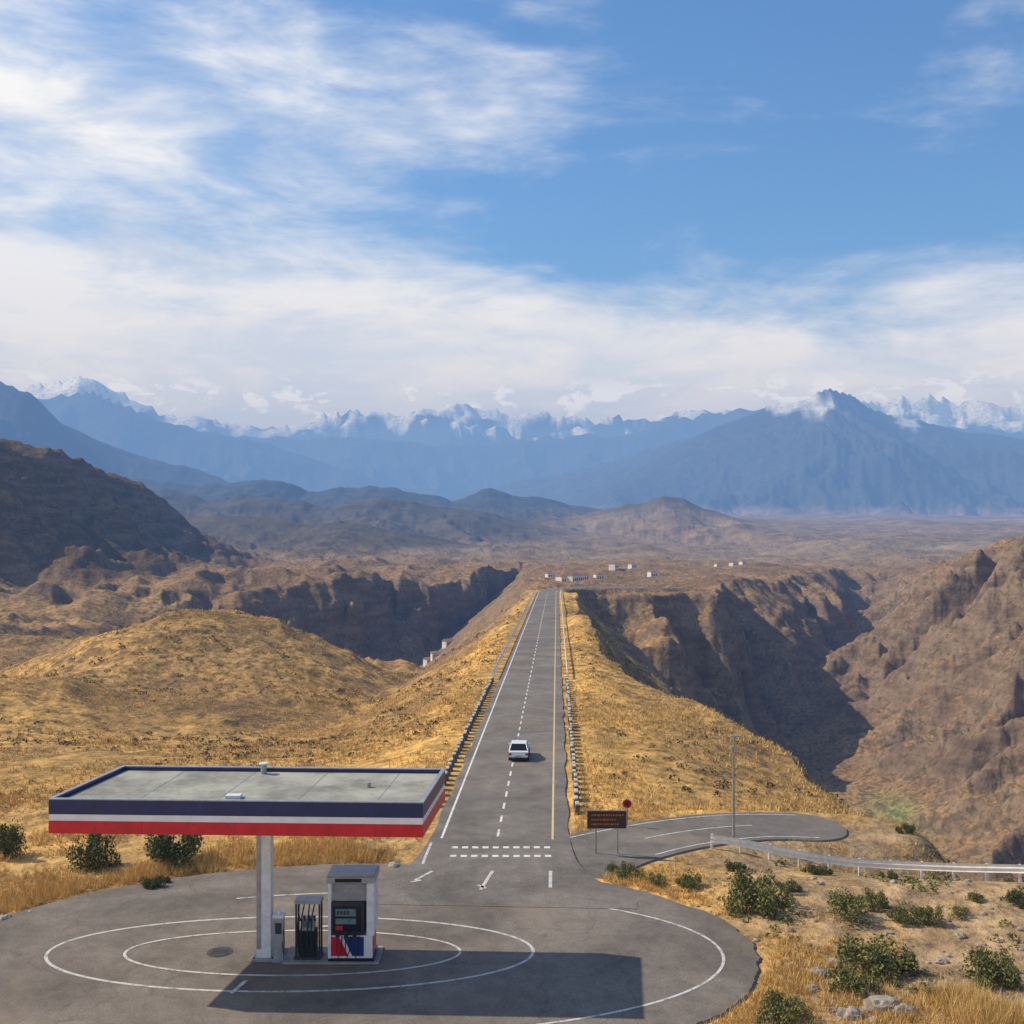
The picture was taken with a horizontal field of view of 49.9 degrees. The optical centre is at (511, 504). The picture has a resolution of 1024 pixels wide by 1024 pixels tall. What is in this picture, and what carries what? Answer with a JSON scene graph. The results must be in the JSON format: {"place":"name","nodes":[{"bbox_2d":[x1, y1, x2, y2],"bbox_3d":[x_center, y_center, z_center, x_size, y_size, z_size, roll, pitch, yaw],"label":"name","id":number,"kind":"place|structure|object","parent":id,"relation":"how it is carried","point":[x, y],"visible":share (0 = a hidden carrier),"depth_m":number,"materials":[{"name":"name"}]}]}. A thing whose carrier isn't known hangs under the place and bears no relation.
{"place":"outdoors","nodes":[
{"label":"outdoors","id":0,"kind":"place"},
{"bbox_2d":[282,946,383,964],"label":"pump island","id":1,"kind":"structure","parent":0,"point":[289,958],"depth_m":45.54,"materials":[{"name":"concrete"}]},
{"bbox_2d":[294,895,323,959],"bbox_3d":[-8.500,17.675,45.973,1.100,2.450,0.855,0,0,0],"label":"fuel pump","id":2,"kind":"object","parent":1,"relation":"on","point":[307,940],"visible":1,"depth_m":45.75,"materials":[{"name":"plastic"}]},
{"bbox_2d":[326,865,379,960],"bbox_3d":[-6.670,17.125,46.178,2.020,3.550,1.703,0,0,0],"label":"fuel dispenser","id":3,"kind":"object","parent":1,"relation":"on","point":[352,907],"visible":1,"depth_m":45.60,"materials":[{"name":"metal"}]},
{"bbox_2d":[0,863,762,1023],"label":"forecourt pavement","id":4,"kind":"structure","parent":0,"point":[583,962],"depth_m":45.44,"materials":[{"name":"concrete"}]},
{"bbox_2d":[206,947,232,956],"bbox_3d":[-12.400,18.973,46.700,1.100,0.055,1.100,0,0,0],"label":"manhole cover","id":5,"kind":"object","parent":4,"relation":"on","point":[219,951],"visible":1,"depth_m":46.69,"materials":[{"name":"metal"}]},
{"bbox_2d":[48,762,445,961],"bbox_3d":[-10.651,15.149,46.025,15.235,7.659,5.637,0,0,2],"label":"gas station canopy","id":6,"kind":"object","parent":4,"relation":"on","point":[263,803],"visible":0.96,"depth_m":44.15,"materials":[{"name":"metal"}]},
{"bbox_2d":[272,908,285,962],"bbox_3d":[-9.674,17.890,45.765,0.551,2.179,0.569,0,0,0],"label":"air pump","id":7,"kind":"object","parent":4,"relation":"on","point":[279,956],"visible":1,"depth_m":45.65,"materials":[{"name":"grey metal"}]},
{"bbox_2d":[44,870,724,1023],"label":"forecourt markings","id":8,"kind":"object","parent":4,"relation":"on","point":[241,984],"visible":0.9,"depth_m":45.21,"materials":[{"name":"white paint"}]},
{"bbox_2d":[0,376,1023,1023],"bbox_3d":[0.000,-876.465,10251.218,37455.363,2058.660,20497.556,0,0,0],"label":"terrain","id":9,"kind":"structure","parent":0,"point":[852,532],"depth_m":611.24,"materials":[{"name":"brown soil"}]},
{"bbox_2d":[0,817,27,858],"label":"shrub","id":10,"kind":"object","parent":9,"relation":"on","point":[10,839],"visible":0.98,"depth_m":59.48,"materials":[{"name":"green plant"}]},
{"bbox_2d":[65,834,121,872],"bbox_3d":[-21.909,18.249,57.725,2.532,2.115,2.619,0,0,29],"label":"shrub","id":11,"kind":"object","parent":9,"relation":"on","point":[93,860],"visible":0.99,"depth_m":57.40,"materials":[{"name":"green plant"}]},
{"bbox_2d":[138,874,170,889],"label":"shrub","id":12,"kind":"object","parent":9,"relation":"on","point":[158,881],"visible":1,"depth_m":54.64,"materials":[{"name":"green plant"}]},
{"bbox_2d":[144,834,204,870],"bbox_3d":[-18.045,18.080,58.146,3.516,2.127,3.150,0,0,7],"label":"shrub","id":13,"kind":"object","parent":9,"relation":"on","point":[168,848],"visible":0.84,"depth_m":57.69,"materials":[{"name":"green plant"}]},
{"bbox_2d":[375,848,387,857],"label":"shrub","id":14,"kind":"object","parent":9,"relation":"on","point":[381,852],"visible":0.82,"depth_m":59.43,"materials":[{"name":"green plant"}]},
{"bbox_2d":[423,657,430,666],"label":"village house","id":15,"kind":"structure","parent":9,"relation":"on","point":[426,660],"depth_m":606.26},
{"bbox_2d":[430,651,442,660],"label":"village house","id":16,"kind":"structure","parent":9,"relation":"on","point":[434,654],"depth_m":596.04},
{"bbox_2d":[442,638,453,648],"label":"village house","id":17,"kind":"structure","parent":9,"relation":"on","point":[446,643],"depth_m":620.11,"materials":[{"name":"white paint"}]},
{"bbox_2d":[445,676,493,785],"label":"stone barrier","id":18,"kind":"object","parent":9,"relation":"on","point":[458,750],"visible":0.84,"depth_m":96.76,"materials":[{"name":"white stone"}]},
{"bbox_2d":[0,789,992,1023],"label":"dry grass","id":19,"kind":"structure","parent":9,"relation":"on","point":[298,850],"depth_m":55.25,"materials":[{"name":"plant"}]},
{"bbox_2d":[0,605,998,877],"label":"hillside grass","id":20,"kind":"structure","parent":9,"relation":"on","point":[468,711],"depth_m":111.27,"materials":[{"name":"plant"}]},
{"bbox_2d":[0,579,1023,876],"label":"distant shrubs","id":21,"kind":"object","parent":9,"relation":"on","point":[620,733],"visible":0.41,"depth_m":119.22,"materials":[{"name":"yellow plant"}]},
{"bbox_2d":[0,861,1023,1021],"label":"rocks","id":22,"kind":"object","parent":9,"relation":"on","point":[855,1013],"visible":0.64,"depth_m":43.54,"materials":[{"name":"grey stone"}]},
{"bbox_2d":[492,590,534,675],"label":"guard rail","id":23,"kind":"object","parent":9,"relation":"on","point":[510,638],"visible":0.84,"depth_m":194.97,"materials":[{"name":"metal"}]},
{"bbox_2d":[545,572,555,577],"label":"village house","id":24,"kind":"structure","parent":9,"relation":"on","point":[549,574],"depth_m":758.25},
{"bbox_2d":[555,574,566,581],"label":"village house","id":25,"kind":"structure","parent":9,"relation":"on","point":[561,577],"depth_m":597.91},
{"bbox_2d":[566,573,578,581],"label":"village house","id":26,"kind":"structure","parent":9,"relation":"on","point":[572,577],"depth_m":597.67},
{"bbox_2d":[565,675,579,814],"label":"stone barrier","id":27,"kind":"object","parent":9,"relation":"on","point":[576,805],"visible":0.99,"depth_m":86.46,"materials":[{"name":"white stone"}]},
{"bbox_2d":[577,573,584,581],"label":"village house","id":28,"kind":"structure","parent":9,"relation":"on","point":[581,576],"depth_m":608.70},
{"bbox_2d":[593,572,604,579],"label":"village house","id":29,"kind":"structure","parent":9,"relation":"on","point":[599,575],"depth_m":718.55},
{"bbox_2d":[560,586,645,675],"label":"guard rail","id":30,"kind":"object","parent":9,"relation":"on","point":[562,613],"visible":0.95,"depth_m":381.15,"materials":[{"name":"metal"}]},
{"bbox_2d":[606,861,617,870],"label":"shrub","id":31,"kind":"object","parent":9,"relation":"on","point":[611,866],"visible":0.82,"depth_m":57.50,"materials":[{"name":"green plant"}]},
{"bbox_2d":[609,562,618,570],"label":"village house","id":32,"kind":"structure","parent":9,"relation":"on","point":[613,566],"depth_m":798.06,"materials":[{"name":"white paint"}]},
{"bbox_2d":[611,860,645,880],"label":"shrub","id":33,"kind":"object","parent":9,"relation":"on","point":[621,872],"visible":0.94,"depth_m":56.45,"materials":[{"name":"green plant"}]},
{"bbox_2d":[628,562,636,568],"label":"village house","id":34,"kind":"structure","parent":9,"relation":"on","point":[632,565],"depth_m":878.17,"materials":[{"name":"white paint"}]},
{"bbox_2d":[647,570,657,576],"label":"village house","id":35,"kind":"structure","parent":9,"relation":"on","point":[652,573],"depth_m":758.23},
{"bbox_2d":[645,870,667,886],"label":"shrub","id":36,"kind":"object","parent":9,"relation":"on","point":[657,879],"visible":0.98,"depth_m":54.91,"materials":[{"name":"green plant"}]},
{"bbox_2d":[675,867,703,889],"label":"shrub","id":37,"kind":"object","parent":9,"relation":"on","point":[687,880],"visible":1,"depth_m":54.41,"materials":[{"name":"green plant"}]},
{"bbox_2d":[714,562,723,566],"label":"village house","id":38,"kind":"structure","parent":9,"relation":"on","point":[720,564],"depth_m":958.14,"materials":[{"name":"white paint"}]},
{"bbox_2d":[729,561,736,565],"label":"village house","id":39,"kind":"structure","parent":9,"relation":"on","point":[731,563],"depth_m":998.34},
{"bbox_2d":[723,859,746,871],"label":"shrub","id":40,"kind":"object","parent":9,"relation":"on","point":[731,865],"visible":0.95,"depth_m":57.73,"materials":[{"name":"green plant"}]},
{"bbox_2d":[739,560,746,564],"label":"village house","id":41,"kind":"structure","parent":9,"relation":"on","point":[741,562],"depth_m":1028.30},
{"bbox_2d":[723,868,792,919],"bbox_3d":[11.507,18.203,52.095,3.740,2.109,3.197,0,0,-44],"label":"shrub","id":42,"kind":"object","parent":9,"relation":"on","point":[765,901],"visible":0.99,"depth_m":51.49,"materials":[{"name":"green plant"}]},
{"bbox_2d":[754,987,815,1023],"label":"shrub","id":43,"kind":"object","parent":9,"relation":"on","point":[777,1006],"visible":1,"depth_m":40.35,"materials":[{"name":"green plant"}]},
{"bbox_2d":[779,875,802,894],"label":"shrub","id":44,"kind":"object","parent":9,"relation":"on","point":[795,886],"visible":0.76,"depth_m":54.22,"materials":[{"name":"green plant"}]},
{"bbox_2d":[806,861,832,875],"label":"shrub","id":45,"kind":"object","parent":9,"relation":"on","point":[813,869],"visible":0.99,"depth_m":58.35,"materials":[{"name":"green plant"}]},
{"bbox_2d":[826,883,869,928],"bbox_3d":[15.397,18.450,50.673,2.134,1.579,2.728,0,0,-24],"label":"shrub","id":46,"kind":"object","parent":9,"relation":"on","point":[853,904],"visible":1,"depth_m":50.40,"materials":[{"name":"green plant"}]},
{"bbox_2d":[826,962,882,998],"bbox_3d":[13.335,18.456,42.944,2.214,1.338,1.881,0,0,29],"label":"shrub","id":47,"kind":"object","parent":9,"relation":"on","point":[849,979],"visible":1,"depth_m":42.66,"materials":[{"name":"green plant"}]},
{"bbox_2d":[708,850,1023,1022],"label":"scrub","id":48,"kind":"object","parent":9,"relation":"on","point":[936,877],"visible":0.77,"depth_m":52.20,"materials":[{"name":"green plant"}]},
{"bbox_2d":[711,834,1023,881],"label":"guard rail","id":49,"kind":"object","parent":9,"relation":"on","point":[922,866],"visible":0.82,"depth_m":59.75,"materials":[{"name":"metal"}]},
{"bbox_2d":[854,886,890,911],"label":"shrub","id":50,"kind":"object","parent":9,"relation":"on","point":[877,900],"visible":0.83,"depth_m":51.92,"materials":[{"name":"green plant"}]},
{"bbox_2d":[831,932,920,987],"bbox_3d":[14.752,18.451,45.184,3.460,1.689,4.016,0,0,-13],"label":"shrub","id":51,"kind":"object","parent":9,"relation":"on","point":[882,960],"visible":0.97,"depth_m":44.66,"materials":[{"name":"green plant"}]},
{"bbox_2d":[879,869,898,878],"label":"shrub","id":52,"kind":"object","parent":9,"relation":"on","point":[891,874],"visible":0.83,"depth_m":57.67,"materials":[{"name":"green plant"}]},
{"bbox_2d":[886,900,921,925],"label":"shrub","id":53,"kind":"object","parent":9,"relation":"on","point":[902,915],"visible":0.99,"depth_m":50.19,"materials":[{"name":"green plant"}]},
{"bbox_2d":[894,822,916,833],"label":"shrub","id":54,"kind":"object","parent":9,"relation":"on","point":[907,828],"visible":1,"depth_m":67.25,"materials":[{"name":"green plant"}]},
{"bbox_2d":[911,902,946,928],"bbox_3d":[18.982,18.639,50.060,1.482,1.196,1.084,0,0,-3],"label":"shrub","id":55,"kind":"object","parent":9,"relation":"on","point":[927,914],"visible":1,"depth_m":49.98,"materials":[{"name":"green plant"}]},
{"bbox_2d":[925,983,950,997],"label":"shrub","id":56,"kind":"object","parent":9,"relation":"on","point":[928,991],"visible":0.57,"depth_m":42.26,"materials":[{"name":"green plant"}]},
{"bbox_2d":[947,904,970,920],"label":"shrub","id":57,"kind":"object","parent":9,"relation":"on","point":[960,911],"visible":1,"depth_m":50.86,"materials":[{"name":"green plant"}]},
{"bbox_2d":[964,890,983,902],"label":"shrub","id":58,"kind":"object","parent":9,"relation":"on","point":[975,896],"visible":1,"depth_m":52.84,"materials":[{"name":"green plant"}]},
{"bbox_2d":[925,966,1023,1023],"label":"tall dry grass","id":59,"kind":"structure","parent":9,"relation":"on","point":[993,1010],"depth_m":40.59,"materials":[{"name":"yellow plant"}]},
{"bbox_2d":[959,944,1021,991],"bbox_3d":[19.203,18.388,44.144,2.346,1.646,2.898,0,0,27],"label":"shrub","id":60,"kind":"object","parent":9,"relation":"on","point":[990,971],"visible":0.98,"depth_m":43.62,"materials":[{"name":"green plant"}]},
{"bbox_2d":[1002,877,1016,881],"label":"shrub","id":61,"kind":"object","parent":9,"relation":"on","point":[1010,879],"visible":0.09,"depth_m":60.73,"materials":[{"name":"green plant"}]},
{"bbox_2d":[1004,885,1023,908],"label":"shrub","id":62,"kind":"object","parent":9,"relation":"on","point":[1016,894],"visible":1,"depth_m":52.28,"materials":[{"name":"green plant"}]},
{"bbox_2d":[0,0,1023,428],"label":"sky","id":63,"kind":"structure","parent":0,"point":[261,214],"materials":[{"name":"blue"}]},
{"bbox_2d":[378,587,685,908],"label":"road","id":64,"kind":"structure","parent":0,"point":[521,880],"depth_m":68.47,"materials":[{"name":"grey asphalt"}]},
{"bbox_2d":[508,740,530,760],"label":"car","id":65,"kind":"object","parent":64,"relation":"on","point":[519,749],"visible":1,"depth_m":86.02,"materials":[{"name":"white paint"}]},
{"bbox_2d":[422,587,644,863],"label":"road markings","id":66,"kind":"object","parent":64,"relation":"on","point":[443,833],"visible":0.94,"depth_m":75.62,"materials":[{"name":"white paint"}]},
{"bbox_2d":[564,812,846,879],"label":"side road","id":67,"kind":"structure","parent":0,"point":[636,847],"depth_m":64.80,"materials":[{"name":"grey asphalt"}]},
{"bbox_2d":[587,810,626,853],"bbox_3d":[5.200,18.030,60.388,2.180,2.540,0.201,0,0,0],"label":"road sign","id":68,"kind":"object","parent":67,"relation":"on","point":[606,819],"visible":1,"depth_m":60.30,"materials":[{"name":"brown metal"}]},
{"bbox_2d":[623,799,631,825],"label":"traffic sign","id":69,"kind":"object","parent":67,"relation":"on","point":[627,803],"visible":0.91,"depth_m":65.92,"materials":[{"name":"red metal"}]},
{"bbox_2d":[570,814,819,854],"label":"side road markings","id":70,"kind":"object","parent":67,"relation":"on","point":[704,828],"visible":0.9,"depth_m":65.39,"materials":[{"name":"white paint"}]},
{"bbox_2d":[731,735,740,837],"bbox_3d":[12.885,16.522,63.300,0.570,6.550,0.290,0,0,0],"label":"street lamp","id":71,"kind":"object","parent":67,"relation":"on","point":[733,747],"visible":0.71,"depth_m":63.24,"materials":[{"name":"grey metal"}]}
]}

